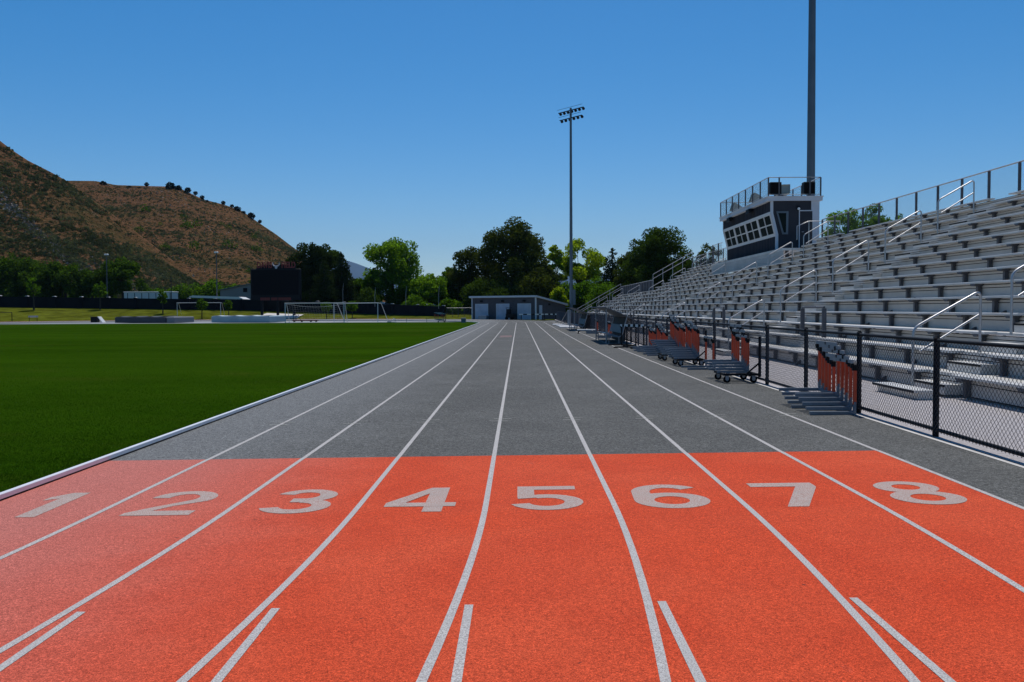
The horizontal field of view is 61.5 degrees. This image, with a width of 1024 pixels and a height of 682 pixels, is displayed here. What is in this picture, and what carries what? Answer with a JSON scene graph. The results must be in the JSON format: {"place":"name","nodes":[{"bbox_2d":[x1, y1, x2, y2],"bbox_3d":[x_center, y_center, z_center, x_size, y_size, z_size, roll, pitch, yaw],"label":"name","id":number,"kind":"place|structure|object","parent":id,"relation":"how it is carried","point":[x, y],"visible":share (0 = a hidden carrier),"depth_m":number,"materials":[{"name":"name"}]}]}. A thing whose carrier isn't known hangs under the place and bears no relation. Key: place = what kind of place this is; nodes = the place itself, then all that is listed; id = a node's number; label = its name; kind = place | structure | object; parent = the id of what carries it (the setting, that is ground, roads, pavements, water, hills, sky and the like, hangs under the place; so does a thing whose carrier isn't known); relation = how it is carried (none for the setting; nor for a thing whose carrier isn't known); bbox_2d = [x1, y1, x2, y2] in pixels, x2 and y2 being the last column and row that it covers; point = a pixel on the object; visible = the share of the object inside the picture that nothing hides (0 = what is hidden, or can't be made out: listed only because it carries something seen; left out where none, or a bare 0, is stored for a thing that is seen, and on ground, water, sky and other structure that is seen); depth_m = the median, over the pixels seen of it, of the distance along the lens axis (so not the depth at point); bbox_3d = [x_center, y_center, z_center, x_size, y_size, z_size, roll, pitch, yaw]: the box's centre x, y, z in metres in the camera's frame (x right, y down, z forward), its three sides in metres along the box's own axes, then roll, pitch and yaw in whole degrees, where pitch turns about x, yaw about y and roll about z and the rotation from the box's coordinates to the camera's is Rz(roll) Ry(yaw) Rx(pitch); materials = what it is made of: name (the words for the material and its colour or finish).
{"place":"outdoors","nodes":[
{"label":"outdoors","id":0,"kind":"place"},
{"bbox_2d":[0,141,193,290],"bbox_3d":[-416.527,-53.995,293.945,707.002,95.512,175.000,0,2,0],"label":"hill","id":1,"kind":"structure","parent":0,"point":[96,223],"depth_m":300.10,"materials":[{"name":"brown soil"}]},
{"bbox_2d":[0,182,278,291],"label":"scree","id":2,"kind":"structure","parent":1,"relation":"on","point":[17,215],"depth_m":279.65,"materials":[{"name":"brown stone"}]},
{"bbox_2d":[0,144,334,297],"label":"sagebrush","id":3,"kind":"object","parent":1,"relation":"on","point":[172,275],"visible":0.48,"depth_m":302.10,"materials":[{"name":"green plant"}]},
{"bbox_2d":[165,283,190,298],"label":"bush","id":4,"kind":"object","parent":1,"relation":"on","point":[185,294],"visible":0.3,"depth_m":203.80,"materials":[{"name":"green plant"}]},
{"bbox_2d":[188,279,225,298],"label":"broadleaf tree","id":5,"kind":"object","parent":1,"relation":"on","point":[205,289],"visible":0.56,"depth_m":204.08,"materials":[{"name":"green plant"}]},
{"bbox_2d":[68,181,384,301],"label":"hill","id":6,"kind":"structure","parent":0,"point":[246,220],"depth_m":438.85,"materials":[{"name":"brown soil"}]},
{"bbox_2d":[133,204,263,285],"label":"hillside bushes","id":7,"kind":"object","parent":6,"relation":"on","point":[182,225],"visible":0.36,"depth_m":415.28,"materials":[{"name":"green plant"}]},
{"bbox_2d":[0,307,471,321],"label":"grass slope","id":8,"kind":"structure","parent":0,"point":[20,314],"depth_m":147.66,"materials":[{"name":"green plant"}]},
{"bbox_2d":[26,277,41,309],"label":"young tree","id":9,"kind":"object","parent":8,"relation":"on","point":[35,287],"visible":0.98,"depth_m":148.97,"materials":[{"name":"green plant"}]},
{"bbox_2d":[91,281,108,308],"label":"young tree","id":10,"kind":"object","parent":8,"relation":"on","point":[100,291],"visible":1,"depth_m":152.24,"materials":[{"name":"green plant"}]},
{"bbox_2d":[124,291,177,298],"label":"trailer","id":11,"kind":"object","parent":8,"relation":"on","point":[153,295],"visible":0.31,"depth_m":175.37,"materials":[{"name":"white metal"}]},
{"bbox_2d":[0,295,444,315],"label":"perimeter wall","id":12,"kind":"structure","parent":8,"relation":"on","point":[134,303],"depth_m":153.18,"materials":[{"name":"black paint"}]},
{"bbox_2d":[219,283,250,299],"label":"building","id":13,"kind":"structure","parent":8,"relation":"on","point":[244,290],"depth_m":190.21,"materials":[{"name":"grey metal"}]},
{"bbox_2d":[250,262,301,314],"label":"scoreboard","id":14,"kind":"object","parent":8,"relation":"on","point":[277,283],"visible":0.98,"depth_m":148.74,"materials":[{"name":"black metal"}]},
{"bbox_2d":[469,295,567,319],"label":"shed","id":15,"kind":"structure","parent":8,"relation":"on","point":[494,307],"depth_m":130.11,"materials":[{"name":"black metal"}]},
{"bbox_2d":[496,304,509,319],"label":"roller door","id":16,"kind":"structure","parent":15,"relation":"in","point":[500,308],"depth_m":130.14,"materials":[{"name":"metal"}]},
{"bbox_2d":[517,303,530,319],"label":"roller door","id":17,"kind":"structure","parent":15,"relation":"in","point":[525,308],"depth_m":128.28,"materials":[{"name":"metal"}]},
{"bbox_2d":[0,322,476,491],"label":"infield lawn","id":18,"kind":"structure","parent":0,"point":[202,343],"depth_m":26.64,"materials":[{"name":"green plant"}]},
{"bbox_2d":[0,320,559,323],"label":"field event pad","id":19,"kind":"object","parent":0,"point":[325,321],"depth_m":121.02,"materials":[{"name":"grey concrete"}]},
{"bbox_2d":[115,316,193,322],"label":"landing mat","id":20,"kind":"object","parent":19,"relation":"on","point":[148,319],"visible":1,"depth_m":118.79,"materials":[{"name":"plastic"}]},
{"bbox_2d":[211,315,284,321],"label":"landing mat","id":21,"kind":"object","parent":19,"relation":"on","point":[251,318],"visible":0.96,"depth_m":118.73,"materials":[{"name":"plastic"}]},
{"bbox_2d":[343,261,609,295],"bbox_3d":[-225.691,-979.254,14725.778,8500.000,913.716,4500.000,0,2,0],"label":"mountain","id":22,"kind":"structure","parent":0,"point":[357,270],"depth_m":14597.11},
{"bbox_2d":[0,319,1023,506],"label":"track","id":23,"kind":"structure","parent":0,"point":[462,422],"depth_m":13.11,"materials":[{"name":"grey rubber"}]},
{"bbox_2d":[0,320,478,500],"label":"track rail","id":24,"kind":"object","parent":23,"relation":"on","point":[15,491],"visible":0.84,"depth_m":10.95,"materials":[{"name":"metal"}]},
{"bbox_2d":[384,487,455,511],"bbox_3d":[-0.770,1.366,7.443,0.595,0.006,0.930,0,2,0],"label":"lane number","id":25,"kind":"object","parent":23,"relation":"on","point":[436,499],"visible":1,"depth_m":7.35,"materials":[{"name":"paint"}]},
{"bbox_2d":[0,451,1023,681],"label":"track red zone","id":26,"kind":"object","parent":23,"relation":"on","point":[367,594],"visible":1,"depth_m":5.33,"materials":[{"name":"rubber"}]},
{"bbox_2d":[16,493,88,516],"bbox_3d":[-4.018,1.415,7.455,0.273,0.003,0.930,0,2,0],"label":"lane number","id":27,"kind":"object","parent":26,"relation":"on","point":[62,499],"visible":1,"depth_m":7.47,"materials":[{"name":"paint"}]},
{"bbox_2d":[119,491,217,515],"bbox_3d":[-2.909,1.398,7.451,0.570,0.006,0.930,0,2,0],"label":"lane number","id":28,"kind":"object","parent":26,"relation":"on","point":[205,495],"visible":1,"depth_m":7.34,"materials":[{"name":"paint"}]},
{"bbox_2d":[259,489,337,512],"bbox_3d":[-1.822,1.382,7.447,0.585,0.006,0.927,0,2,0],"label":"lane number","id":29,"kind":"object","parent":26,"relation":"on","point":[318,503],"visible":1,"depth_m":7.40,"materials":[{"name":"paint"}]},
{"bbox_2d":[746,483,815,505],"bbox_3d":[2.436,1.320,7.431,0.583,0.006,0.930,0,2,0],"label":"lane number","id":30,"kind":"object","parent":26,"relation":"on","point":[802,494],"visible":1,"depth_m":7.56,"materials":[{"name":"paint"}]},
{"bbox_2d":[873,481,966,503],"bbox_3d":[3.498,1.305,7.427,0.595,0.006,0.930,0,2,0],"label":"lane number","id":31,"kind":"object","parent":26,"relation":"on","point":[905,494],"visible":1,"depth_m":7.38,"materials":[{"name":"paint"}]},
{"bbox_2d":[0,319,1023,681],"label":"lane lines","id":32,"kind":"object","parent":23,"relation":"on","point":[654,631],"visible":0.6,"depth_m":5.12,"materials":[{"name":"white paint"}]},
{"bbox_2d":[512,486,582,509],"bbox_3d":[0.298,1.351,7.439,0.606,0.006,0.929,0,2,0],"label":"lane number","id":33,"kind":"object","parent":23,"relation":"on","point":[528,492],"visible":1,"depth_m":7.43,"materials":[{"name":"paint"}]},
{"bbox_2d":[567,307,589,330],"bbox_3d":[4.913,-1.655,63.696,1.580,1.660,5.800,0,2,0],"label":"team shelter","id":34,"kind":"object","parent":23,"relation":"on","point":[582,320],"visible":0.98,"depth_m":62.67,"materials":[{"name":"black metal"}]},
{"bbox_2d":[590,307,633,343],"bbox_3d":[4.737,-0.807,41.213,1.580,1.660,5.400,0,2,0],"label":"team shelter","id":35,"kind":"object","parent":23,"relation":"on","point":[619,318],"visible":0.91,"depth_m":40.82,"materials":[{"name":"black metal"}]},
{"bbox_2d":[614,324,644,348],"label":"hurdle","id":36,"kind":"object","parent":23,"relation":"on","point":[634,325],"visible":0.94,"depth_m":34.44,"materials":[{"name":"black metal"}]},
{"bbox_2d":[631,485,709,507],"bbox_3d":[1.354,1.336,7.435,0.634,0.006,0.930,0,2,0],"label":"lane number","id":37,"kind":"object","parent":23,"relation":"on","point":[643,495],"visible":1,"depth_m":7.38,"materials":[{"name":"paint"}]},
{"bbox_2d":[672,330,706,365],"bbox_3d":[4.886,0.184,23.724,0.770,0.980,0.975,0,2,0],"label":"hurdle cart","id":38,"kind":"object","parent":23,"relation":"on","point":[694,361],"visible":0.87,"depth_m":23.34,"materials":[{"name":"black metal"}]},
{"bbox_2d":[669,327,699,358],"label":"hurdle","id":39,"kind":"object","parent":38,"relation":"on","point":[697,330],"visible":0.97,"depth_m":23.47,"materials":[{"name":"black metal"}]},
{"bbox_2d":[668,325,697,356],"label":"hurdle","id":40,"kind":"object","parent":39,"relation":"on","point":[696,355],"visible":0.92,"depth_m":23.67,"materials":[{"name":"black metal"}]},
{"bbox_2d":[666,325,695,354],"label":"hurdle","id":41,"kind":"object","parent":40,"relation":"on","point":[683,353],"visible":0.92,"depth_m":23.89,"materials":[{"name":"black metal"}]},
{"bbox_2d":[665,323,694,351],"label":"hurdle","id":42,"kind":"object","parent":41,"relation":"on","point":[693,350],"visible":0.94,"depth_m":24.89,"materials":[{"name":"black metal"}]},
{"bbox_2d":[664,321,693,349],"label":"hurdle","id":43,"kind":"object","parent":42,"relation":"on","point":[680,348],"visible":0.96,"depth_m":24.67,"materials":[{"name":"black metal"}]},
{"bbox_2d":[681,336,714,369],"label":"hurdle","id":44,"kind":"object","parent":23,"relation":"on","point":[705,341],"visible":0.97,"depth_m":22.63,"materials":[{"name":"black metal"}]},
{"bbox_2d":[714,336,760,382],"bbox_3d":[4.846,0.381,18.528,0.770,0.980,0.975,0,2,0],"label":"hurdle cart","id":45,"kind":"object","parent":23,"relation":"on","point":[743,376],"visible":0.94,"depth_m":18.13,"materials":[{"name":"black metal"}]},
{"bbox_2d":[708,334,749,372],"bbox_3d":[4.750,0.266,18.870,0.686,0.807,0.932,0,2,1],"label":"hurdle","id":46,"kind":"object","parent":45,"relation":"on","point":[737,338],"visible":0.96,"depth_m":18.43,"materials":[{"name":"black metal"}]},
{"bbox_2d":[707,329,747,369],"bbox_3d":[4.747,0.180,19.024,0.686,0.864,0.932,0,2,1],"label":"hurdle","id":47,"kind":"object","parent":46,"relation":"on","point":[739,368],"visible":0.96,"depth_m":18.59,"materials":[{"name":"black metal"}]},
{"bbox_2d":[705,329,744,366],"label":"hurdle","id":48,"kind":"object","parent":47,"relation":"on","point":[726,365],"visible":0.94,"depth_m":18.75,"materials":[{"name":"black metal"}]},
{"bbox_2d":[703,324,743,363],"bbox_3d":[4.747,0.059,19.338,0.686,0.873,0.932,0,2,0],"label":"hurdle","id":49,"kind":"object","parent":48,"relation":"on","point":[731,361],"visible":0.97,"depth_m":19.36,"materials":[{"name":"black metal"}]},
{"bbox_2d":[566,323,1023,467],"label":"track edge","id":50,"kind":"object","parent":23,"relation":"on","point":[909,431],"visible":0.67,"depth_m":10.39,"materials":[{"name":"concrete"}]},
{"bbox_2d":[782,344,843,400],"bbox_3d":[4.760,0.479,13.639,0.686,0.839,0.932,0,2,1],"label":"hurdle","id":51,"kind":"object","parent":23,"relation":"on","point":[835,398],"visible":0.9,"depth_m":13.21,"materials":[{"name":"black metal"}]},
{"bbox_2d":[779,340,839,395],"bbox_3d":[4.761,0.423,13.802,0.686,0.833,0.932,0,2,1],"label":"hurdle","id":52,"kind":"object","parent":51,"relation":"on","point":[826,392],"visible":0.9,"depth_m":13.68,"materials":[{"name":"black metal"}]},
{"bbox_2d":[784,348,847,404],"bbox_3d":[4.754,0.543,13.473,0.686,0.828,0.932,0,2,0],"label":"hurdle","id":53,"kind":"object","parent":23,"relation":"on","point":[824,352],"visible":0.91,"depth_m":13.05,"materials":[{"name":"black metal"}]},
{"bbox_2d":[787,353,852,409],"bbox_3d":[4.752,0.612,13.310,0.686,0.805,0.932,0,2,0],"label":"hurdle","id":54,"kind":"object","parent":23,"relation":"on","point":[841,407],"visible":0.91,"depth_m":12.90,"materials":[{"name":"black metal"}]},
{"bbox_2d":[791,357,856,414],"bbox_3d":[4.754,0.667,13.149,0.686,0.812,0.932,0,2,1],"label":"hurdle","id":55,"kind":"object","parent":23,"relation":"on","point":[854,400],"visible":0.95,"depth_m":12.71,"materials":[{"name":"black metal"}]},
{"bbox_2d":[0,0,1023,279],"label":"sky","id":56,"kind":"structure","parent":0,"point":[347,126],"materials":[{"name":"blue"}]},
{"bbox_2d":[557,320,1023,464],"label":"gravel path","id":57,"kind":"structure","parent":0,"point":[991,451],"depth_m":12.78,"materials":[{"name":"grey gravel"}]},
{"bbox_2d":[577,280,653,316],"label":"bleachers","id":58,"kind":"object","parent":57,"relation":"on","point":[628,292],"visible":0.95,"depth_m":93.14,"materials":[{"name":"metal"}]},
{"bbox_2d":[556,311,1023,457],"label":"chain link fence","id":59,"kind":"object","parent":57,"relation":"on","point":[936,341],"visible":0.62,"depth_m":12.00,"materials":[{"name":"black metal"}]},
{"bbox_2d":[610,160,1023,407],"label":"bleachers","id":60,"kind":"object","parent":57,"relation":"on","point":[944,271],"visible":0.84,"depth_m":26.49,"materials":[{"name":"metal"}]},
{"bbox_2d":[711,177,839,324],"bbox_3d":[16.545,-5.175,56.117,3.560,9.124,17.600,0,2,0],"label":"press box","id":61,"kind":"object","parent":60,"relation":"on","point":[760,230],"visible":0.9,"depth_m":51.18,"materials":[{"name":"metal"}]},
{"bbox_2d":[723,228,737,247],"bbox_3d":[15.287,-7.190,60.079,0.378,1.249,2.850,0,2,0],"label":"window","id":62,"kind":"structure","parent":61,"relation":"in","point":[729,234],"depth_m":60.05,"materials":[{"name":"black glass"}]},
{"bbox_2d":[733,224,748,244],"bbox_3d":[15.265,-7.083,57.231,0.378,1.249,2.850,0,2,0],"label":"window","id":63,"kind":"structure","parent":61,"relation":"in","point":[740,231],"depth_m":57.20,"materials":[{"name":"black glass"}]},
{"bbox_2d":[744,219,760,241],"bbox_3d":[15.243,-6.975,54.383,0.378,1.249,2.850,0,2,0],"label":"window","id":64,"kind":"structure","parent":61,"relation":"in","point":[752,230],"depth_m":54.36,"materials":[{"name":"black glass"}]},
{"bbox_2d":[757,214,774,238],"bbox_3d":[15.221,-6.868,51.535,0.378,1.249,2.850,0,2,0],"label":"window","id":65,"kind":"structure","parent":61,"relation":"in","point":[765,225],"depth_m":51.49,"materials":[{"name":"black glass"}]},
{"bbox_2d":[776,211,788,233],"bbox_3d":[15.692,-6.862,49.936,0.710,1.330,0.032,0,2,0],"label":"window","id":66,"kind":"structure","parent":61,"relation":"in","point":[782,215],"depth_m":49.93,"materials":[{"name":"black glass"}]},
{"bbox_2d":[799,210,812,247],"bbox_3d":[17.065,-6.414,49.935,0.830,2.360,0.047,0,2,0],"label":"door","id":67,"kind":"structure","parent":61,"relation":"in","point":[804,215],"depth_m":49.92,"materials":[{"name":"grey metal"}]},
{"label":"ground","id":68,"kind":"structure","parent":0,"visible":0},
{"bbox_2d":[0,252,34,296],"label":"bushy tree","id":69,"kind":"object","parent":68,"relation":"on","point":[8,275],"visible":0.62,"depth_m":182.08,"materials":[{"name":"green plant"}]},
{"bbox_2d":[9,259,61,296],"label":"bushy tree","id":70,"kind":"object","parent":68,"relation":"on","point":[34,268],"visible":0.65,"depth_m":181.98,"materials":[{"name":"green plant"}]},
{"bbox_2d":[35,260,88,297],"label":"bushy tree","id":71,"kind":"object","parent":68,"relation":"on","point":[63,279],"visible":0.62,"depth_m":182.19,"materials":[{"name":"green plant"}]},
{"bbox_2d":[68,267,116,297],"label":"bushy tree","id":72,"kind":"object","parent":68,"relation":"on","point":[87,279],"visible":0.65,"depth_m":182.25,"materials":[{"name":"green plant"}]},
{"bbox_2d":[99,256,149,297],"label":"bushy tree","id":73,"kind":"object","parent":68,"relation":"on","point":[119,272],"visible":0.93,"depth_m":181.91,"materials":[{"name":"green plant"}]},
{"bbox_2d":[285,242,334,300],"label":"bushy tree","id":74,"kind":"object","parent":68,"relation":"on","point":[309,266],"visible":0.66,"depth_m":163.48,"materials":[{"name":"green plant"}]},
{"bbox_2d":[304,260,343,302],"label":"conifer tree","id":75,"kind":"object","parent":68,"relation":"on","point":[324,292],"visible":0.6,"depth_m":159.23,"materials":[{"name":"green plant"}]},
{"bbox_2d":[330,252,358,302],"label":"conifer tree","id":76,"kind":"object","parent":68,"relation":"on","point":[342,285],"visible":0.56,"depth_m":163.18,"materials":[{"name":"green plant"}]},
{"bbox_2d":[355,286,380,303],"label":"bush","id":77,"kind":"object","parent":68,"relation":"on","point":[373,297],"visible":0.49,"depth_m":155.12,"materials":[{"name":"green plant"}]},
{"bbox_2d":[360,270,394,302],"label":"broadleaf tree","id":78,"kind":"object","parent":68,"relation":"on","point":[375,283],"visible":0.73,"depth_m":166.24,"materials":[{"name":"green plant"}]},
{"bbox_2d":[362,237,423,292],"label":"broadleaf tree","id":79,"kind":"object","parent":68,"relation":"on","point":[393,270],"visible":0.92,"depth_m":169.09,"materials":[{"name":"green plant"}]},
{"bbox_2d":[385,286,413,304],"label":"bush","id":80,"kind":"object","parent":68,"relation":"on","point":[401,295],"visible":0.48,"depth_m":168.26,"materials":[{"name":"green plant"}]},
{"bbox_2d":[401,294,434,305],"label":"bush","id":81,"kind":"object","parent":68,"relation":"on","point":[411,300],"visible":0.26,"depth_m":155.21,"materials":[{"name":"green plant"}]},
{"bbox_2d":[409,273,448,303],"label":"broadleaf tree","id":82,"kind":"object","parent":68,"relation":"on","point":[428,287],"visible":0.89,"depth_m":164.60,"materials":[{"name":"green plant"}]},
{"bbox_2d":[435,267,462,304],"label":"broadleaf tree","id":83,"kind":"object","parent":68,"relation":"on","point":[456,295],"visible":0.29,"depth_m":170.29,"materials":[{"name":"green plant"}]},
{"bbox_2d":[438,297,464,314],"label":"bush","id":84,"kind":"object","parent":68,"relation":"on","point":[449,304],"visible":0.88,"depth_m":154.98,"materials":[{"name":"green plant"}]},
{"bbox_2d":[446,246,486,293],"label":"broadleaf tree","id":85,"kind":"object","parent":68,"relation":"on","point":[463,256],"visible":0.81,"depth_m":167.91,"materials":[{"name":"green plant"}]},
{"bbox_2d":[461,263,508,301],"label":"broadleaf tree","id":86,"kind":"object","parent":68,"relation":"on","point":[486,275],"visible":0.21,"depth_m":168.82,"materials":[{"name":"green plant"}]},
{"bbox_2d":[459,276,517,312],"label":"broadleaf tree","id":87,"kind":"object","parent":68,"relation":"on","point":[478,286],"visible":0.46,"depth_m":155.90,"materials":[{"name":"green plant"}]},
{"bbox_2d":[471,216,550,288],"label":"oak tree","id":88,"kind":"object","parent":68,"relation":"on","point":[521,243],"visible":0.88,"depth_m":162.23,"materials":[{"name":"green plant"}]},
{"bbox_2d":[508,273,564,297],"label":"broadleaf tree","id":89,"kind":"object","parent":68,"relation":"on","point":[534,286],"visible":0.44,"depth_m":155.35,"materials":[{"name":"green plant"}]},
{"bbox_2d":[514,261,562,298],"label":"oak tree","id":90,"kind":"object","parent":68,"relation":"on","point":[534,270],"visible":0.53,"depth_m":158.76,"materials":[{"name":"green plant"}]},
{"bbox_2d":[542,244,567,281],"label":"broadleaf tree","id":91,"kind":"object","parent":68,"relation":"on","point":[556,257],"visible":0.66,"depth_m":180.76,"materials":[{"name":"green plant"}]},
{"bbox_2d":[549,286,568,307],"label":"bush","id":92,"kind":"object","parent":68,"relation":"on","point":[556,294],"visible":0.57,"depth_m":153.21,"materials":[{"name":"green plant"}]},
{"bbox_2d":[557,104,584,311],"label":"light pole","id":93,"kind":"object","parent":68,"relation":"on","point":[572,297],"visible":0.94,"depth_m":136.21,"materials":[{"name":"black metal"}]},
{"bbox_2d":[558,238,606,283],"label":"broadleaf tree","id":94,"kind":"object","parent":68,"relation":"on","point":[595,259],"visible":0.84,"depth_m":183.79,"materials":[{"name":"green plant"}]},
{"bbox_2d":[563,280,603,312],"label":"broadleaf tree","id":95,"kind":"object","parent":68,"relation":"on","point":[582,288],"visible":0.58,"depth_m":157.57,"materials":[{"name":"green plant"}]},
{"bbox_2d":[585,282,615,312],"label":"broadleaf tree","id":96,"kind":"object","parent":68,"relation":"on","point":[599,290],"visible":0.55,"depth_m":147.53,"materials":[{"name":"green plant"}]},
{"bbox_2d":[598,248,619,285],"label":"conifer tree","id":97,"kind":"object","parent":68,"relation":"on","point":[608,272],"visible":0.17,"depth_m":170.89,"materials":[{"name":"green plant"}]},
{"bbox_2d":[612,251,637,296],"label":"broadleaf tree","id":98,"kind":"object","parent":68,"relation":"on","point":[618,280],"visible":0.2,"depth_m":144.58,"materials":[{"name":"green plant"}]},
{"bbox_2d":[616,225,695,289],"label":"broadleaf tree","id":99,"kind":"object","parent":68,"relation":"on","point":[655,248],"visible":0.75,"depth_m":135.46,"materials":[{"name":"green plant"}]},
{"bbox_2d":[668,251,694,281],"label":"broadleaf tree","id":100,"kind":"object","parent":68,"relation":"on","point":[687,265],"visible":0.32,"depth_m":130.68,"materials":[{"name":"green plant"}]},
{"bbox_2d":[695,243,721,266],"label":"broadleaf tree","id":101,"kind":"object","parent":68,"relation":"on","point":[704,251],"visible":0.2,"depth_m":111.02,"materials":[{"name":"green plant"}]},
{"bbox_2d":[806,0,815,195],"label":"light pole","id":102,"kind":"object","parent":68,"relation":"on","point":[811,91],"visible":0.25,"depth_m":54.62,"materials":[{"name":"black metal"}]},
{"bbox_2d":[823,208,865,313],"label":"broadleaf tree","id":103,"kind":"object","parent":68,"relation":"on","point":[851,226],"visible":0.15,"depth_m":94.70,"materials":[{"name":"green plant"}]},
{"bbox_2d":[857,203,894,229],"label":"broadleaf tree","id":104,"kind":"object","parent":68,"relation":"on","point":[874,220],"visible":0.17,"depth_m":92.85,"materials":[{"name":"green plant"}]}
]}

